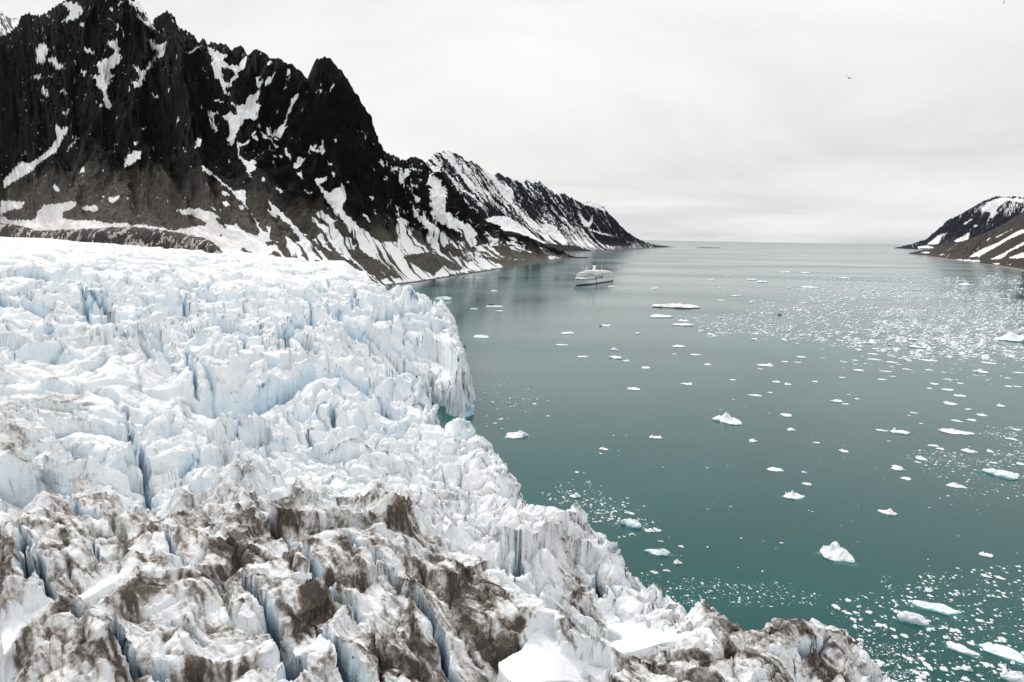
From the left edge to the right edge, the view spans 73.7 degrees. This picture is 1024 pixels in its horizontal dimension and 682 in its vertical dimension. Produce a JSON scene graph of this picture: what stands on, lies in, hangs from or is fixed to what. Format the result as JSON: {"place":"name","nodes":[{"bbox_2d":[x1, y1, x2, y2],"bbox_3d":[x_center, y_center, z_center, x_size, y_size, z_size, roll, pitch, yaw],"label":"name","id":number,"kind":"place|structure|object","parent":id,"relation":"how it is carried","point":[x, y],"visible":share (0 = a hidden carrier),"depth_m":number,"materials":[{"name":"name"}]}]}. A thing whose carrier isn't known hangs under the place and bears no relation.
{"place":"outdoors","nodes":[
{"label":"outdoors","id":0,"kind":"place"},
{"bbox_2d":[0,11,18,36],"bbox_3d":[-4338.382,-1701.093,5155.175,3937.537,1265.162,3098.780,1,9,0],"label":"mountain","id":1,"kind":"structure","parent":0,"point":[7,24],"depth_m":3870.30,"materials":[{"name":"white snow"}]},
{"bbox_2d":[0,223,222,252],"bbox_3d":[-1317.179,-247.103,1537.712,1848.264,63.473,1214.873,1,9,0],"label":"moraine","id":2,"kind":"structure","parent":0,"point":[142,236],"depth_m":1118.63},
{"bbox_2d":[0,0,586,284],"bbox_3d":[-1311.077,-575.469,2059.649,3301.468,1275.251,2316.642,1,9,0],"label":"mountain","id":3,"kind":"structure","parent":0,"point":[117,113],"depth_m":1531.49,"materials":[{"name":"black stone"}]},
{"bbox_2d":[0,237,891,681],"bbox_3d":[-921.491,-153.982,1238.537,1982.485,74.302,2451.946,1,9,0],"label":"glacier","id":4,"kind":"object","parent":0,"point":[232,465],"visible":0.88,"depth_m":115.07,"materials":[{"name":"white ice"}]},
{"bbox_2d":[378,257,576,285],"bbox_3d":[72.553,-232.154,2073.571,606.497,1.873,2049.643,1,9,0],"label":"beach","id":5,"kind":"structure","parent":0,"point":[474,272],"depth_m":1559.09,"materials":[{"name":"gravel"}]},
{"bbox_2d":[0,0,1023,244],"label":"sky","id":6,"kind":"structure","parent":0,"point":[684,120],"materials":[{"name":"white"}]},
{"bbox_2d":[425,150,667,250],"bbox_3d":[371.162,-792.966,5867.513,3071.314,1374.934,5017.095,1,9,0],"label":"mountain","id":7,"kind":"structure","parent":0,"point":[539,212],"depth_m":4773.40,"materials":[{"name":"black stone"}]},
{"bbox_2d":[564,247,663,251],"bbox_3d":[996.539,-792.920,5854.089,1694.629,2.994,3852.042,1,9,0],"label":"beach","id":8,"kind":"structure","parent":0,"point":[616,249],"depth_m":5195.56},
{"bbox_2d":[384,240,1023,681],"bbox_3d":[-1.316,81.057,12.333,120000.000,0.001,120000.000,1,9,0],"label":"fjord water","id":9,"kind":"structure","parent":0,"point":[692,476],"depth_m":306.39,"materials":[{"name":"teal liquid"}]},
{"bbox_2d":[435,296,451,300],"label":"ice floe","id":10,"kind":"object","parent":9,"relation":"on","point":[444,298],"visible":0.91,"depth_m":879.17,"materials":[{"name":"white ice"}]},
{"bbox_2d":[472,334,488,337],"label":"ice floe","id":11,"kind":"object","parent":9,"relation":"on","point":[480,336],"visible":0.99,"depth_m":562.04,"materials":[{"name":"white ice"}]},
{"bbox_2d":[504,430,529,438],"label":"ice floe","id":12,"kind":"object","parent":9,"relation":"on","point":[516,435],"visible":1,"depth_m":283.33,"materials":[{"name":"white ice"}]},
{"bbox_2d":[570,492,580,497],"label":"ice floe","id":13,"kind":"object","parent":9,"relation":"on","point":[576,495],"visible":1,"depth_m":218.47,"materials":[{"name":"white ice"}]},
{"bbox_2d":[574,263,613,285],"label":"cruise ship","id":14,"kind":"object","parent":9,"relation":"on","point":[589,277],"visible":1,"depth_m":1245.31,"materials":[{"name":"white paint"}]},
{"bbox_2d":[609,356,621,358],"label":"ice floe","id":15,"kind":"object","parent":9,"relation":"on","point":[616,357],"visible":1,"depth_m":473.19,"materials":[{"name":"white ice"}]},
{"bbox_2d":[620,518,641,528],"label":"ice floe","id":16,"kind":"object","parent":9,"relation":"on","point":[631,523],"visible":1,"depth_m":196.86,"materials":[{"name":"white ice"}]},
{"bbox_2d":[627,387,639,389],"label":"ice floe","id":17,"kind":"object","parent":9,"relation":"on","point":[632,388],"visible":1,"depth_m":377.50,"materials":[{"name":"white ice"}]},
{"bbox_2d":[643,528,655,532],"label":"ice floe","id":18,"kind":"object","parent":9,"relation":"on","point":[649,530],"visible":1,"depth_m":193.66,"materials":[{"name":"white ice"}]},
{"bbox_2d":[649,435,661,438],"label":"ice floe","id":19,"kind":"object","parent":9,"relation":"on","point":[656,437],"visible":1,"depth_m":284.81,"materials":[{"name":"white ice"}]},
{"bbox_2d":[644,549,671,555],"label":"ice floe","id":20,"kind":"object","parent":9,"relation":"on","point":[660,552],"visible":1,"depth_m":179.67,"materials":[{"name":"white ice"}]},
{"bbox_2d":[650,314,672,317],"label":"ice floe","id":21,"kind":"object","parent":9,"relation":"on","point":[660,316],"visible":1,"depth_m":726.17,"materials":[{"name":"white ice"}]},
{"bbox_2d":[653,303,699,308],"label":"ice floe","id":22,"kind":"object","parent":9,"relation":"on","point":[682,306],"visible":0.98,"depth_m":833.00,"materials":[{"name":"white ice"}]},
{"bbox_2d":[673,559,681,563],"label":"ice floe","id":23,"kind":"object","parent":9,"relation":"on","point":[676,561],"visible":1,"depth_m":174.78,"materials":[{"name":"white ice"}]},
{"bbox_2d":[672,323,693,325],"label":"ice floe","id":24,"kind":"object","parent":9,"relation":"on","point":[682,324],"visible":1,"depth_m":659.72,"materials":[{"name":"white ice"}]},
{"bbox_2d":[712,412,742,424],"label":"iceberg","id":25,"kind":"object","parent":9,"relation":"on","point":[726,418],"visible":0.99,"depth_m":311.56,"materials":[{"name":"white ice"}]},
{"bbox_2d":[478,268,1023,681],"bbox_3d":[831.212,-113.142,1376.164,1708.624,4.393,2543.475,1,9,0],"label":"brash ice","id":26,"kind":"structure","parent":9,"relation":"on","point":[941,339],"depth_m":624.35,"materials":[{"name":"white ice"}]},
{"bbox_2d":[757,363,772,366],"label":"ice floe","id":27,"kind":"object","parent":9,"relation":"on","point":[769,365],"visible":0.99,"depth_m":453.96,"materials":[{"name":"white ice"}]},
{"bbox_2d":[767,467,782,471],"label":"ice floe","id":28,"kind":"object","parent":9,"relation":"on","point":[775,469],"visible":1,"depth_m":246.96,"materials":[{"name":"white ice"}]},
{"bbox_2d":[780,413,791,416],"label":"ice floe","id":29,"kind":"object","parent":9,"relation":"on","point":[786,415],"visible":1,"depth_m":324.41,"materials":[{"name":"white ice"}]},
{"bbox_2d":[782,490,804,499],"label":"ice floe","id":30,"kind":"object","parent":9,"relation":"on","point":[792,495],"visible":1,"depth_m":221.22,"materials":[{"name":"white ice"}]},
{"bbox_2d":[817,541,855,564],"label":"iceberg","id":31,"kind":"object","parent":9,"relation":"on","point":[834,552],"visible":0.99,"depth_m":178.84,"materials":[{"name":"white ice"}]},
{"bbox_2d":[877,508,897,515],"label":"ice floe","id":32,"kind":"object","parent":9,"relation":"on","point":[889,511],"visible":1,"depth_m":208.97,"materials":[{"name":"white ice"}]},
{"bbox_2d":[891,466,905,470],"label":"ice floe","id":33,"kind":"object","parent":9,"relation":"on","point":[899,468],"visible":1,"depth_m":249.66,"materials":[{"name":"white ice"}]},
{"bbox_2d":[889,428,909,434],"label":"ice floe","id":34,"kind":"object","parent":9,"relation":"on","point":[902,432],"visible":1,"depth_m":298.32,"materials":[{"name":"white ice"}]},
{"bbox_2d":[897,611,931,626],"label":"ice floe","id":35,"kind":"object","parent":9,"relation":"on","point":[912,618],"visible":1,"depth_m":149.46,"materials":[{"name":"white ice"}]},
{"bbox_2d":[916,455,926,460],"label":"ice floe","id":36,"kind":"object","parent":9,"relation":"on","point":[920,458],"visible":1,"depth_m":262.56,"materials":[{"name":"white ice"}]},
{"bbox_2d":[925,587,932,591],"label":"ice floe","id":37,"kind":"object","parent":9,"relation":"on","point":[927,589],"visible":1,"depth_m":163.01,"materials":[{"name":"white ice"}]},
{"bbox_2d":[909,600,961,615],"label":"ice floe","id":38,"kind":"object","parent":9,"relation":"on","point":[943,609],"visible":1,"depth_m":154.60,"materials":[{"name":"white ice"}]},
{"bbox_2d":[939,666,947,671],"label":"drift ice","id":39,"kind":"structure","parent":9,"relation":"on","point":[944,668],"depth_m":132.73,"materials":[{"name":"white ice"}]},
{"bbox_2d":[943,401,956,404],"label":"ice floe","id":40,"kind":"object","parent":9,"relation":"on","point":[948,403],"visible":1,"depth_m":354.32,"materials":[{"name":"white ice"}]},
{"bbox_2d":[945,482,966,488],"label":"ice floe","id":41,"kind":"object","parent":9,"relation":"on","point":[954,485],"visible":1,"depth_m":233.47,"materials":[{"name":"white ice"}]},
{"bbox_2d":[938,428,974,434],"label":"ice floe","id":42,"kind":"object","parent":9,"relation":"on","point":[951,431],"visible":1,"depth_m":299.88,"materials":[{"name":"white ice"}]},
{"bbox_2d":[945,641,980,657],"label":"ice floe","id":43,"kind":"object","parent":9,"relation":"on","point":[960,648],"visible":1,"depth_m":139.09,"materials":[{"name":"white ice"}]},
{"bbox_2d":[961,677,969,681],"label":"drift ice","id":44,"kind":"structure","parent":9,"relation":"on","point":[966,679],"depth_m":129.85,"materials":[{"name":"white ice"}]},
{"bbox_2d":[958,282,973,285],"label":"iceberg","id":45,"kind":"object","parent":9,"relation":"on","point":[965,284],"visible":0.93,"depth_m":1374.36,"materials":[{"name":"white ice"}]},
{"bbox_2d":[961,666,972,671],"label":"ice floe","id":46,"kind":"object","parent":9,"relation":"on","point":[967,668],"visible":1,"depth_m":132.85,"materials":[{"name":"white ice"}]},
{"bbox_2d":[960,449,977,453],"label":"ice floe","id":47,"kind":"object","parent":9,"relation":"on","point":[968,450],"visible":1,"depth_m":272.56,"materials":[{"name":"white ice"}]},
{"bbox_2d":[973,369,988,372],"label":"ice floe","id":48,"kind":"object","parent":9,"relation":"on","point":[979,370],"visible":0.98,"depth_m":442.75,"materials":[{"name":"white ice"}]},
{"bbox_2d":[979,552,992,557],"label":"ice floe","id":49,"kind":"object","parent":9,"relation":"on","point":[985,554],"visible":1,"depth_m":182.08,"materials":[{"name":"white ice"}]},
{"bbox_2d":[975,643,1023,665],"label":"ice floe","id":50,"kind":"object","parent":9,"relation":"on","point":[1006,653],"visible":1,"depth_m":138.20,"materials":[{"name":"white ice"}]},
{"bbox_2d":[980,468,1022,479],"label":"ice floe","id":51,"kind":"object","parent":9,"relation":"on","point":[1007,475],"visible":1,"depth_m":244.22,"materials":[{"name":"white ice"}]},
{"bbox_2d":[995,332,1023,341],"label":"iceberg","id":52,"kind":"object","parent":9,"relation":"on","point":[1012,336],"visible":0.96,"depth_m":592.37,"materials":[{"name":"white ice"}]},
{"bbox_2d":[1000,670,1023,681],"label":"ice floe","id":53,"kind":"object","parent":9,"relation":"on","point":[1013,676],"visible":1,"depth_m":130.14,"materials":[{"name":"white ice"}]},
{"bbox_2d":[896,196,1023,248],"bbox_3d":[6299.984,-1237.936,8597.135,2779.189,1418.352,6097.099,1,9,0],"label":"mountain","id":54,"kind":"structure","parent":0,"point":[985,216],"depth_m":9362.30,"materials":[{"name":"black stone"}]},
{"bbox_2d":[909,211,1023,267],"bbox_3d":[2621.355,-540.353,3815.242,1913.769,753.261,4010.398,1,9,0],"label":"mountain","id":55,"kind":"structure","parent":0,"point":[1002,245],"depth_m":3290.45,"materials":[{"name":"brown stone"}]},
{"bbox_2d":[913,254,1023,271],"bbox_3d":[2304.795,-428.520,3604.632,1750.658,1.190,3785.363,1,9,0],"label":"beach","id":56,"kind":"structure","parent":0,"point":[1014,268],"depth_m":2751.53,"materials":[{"name":"gravel"}]}
]}

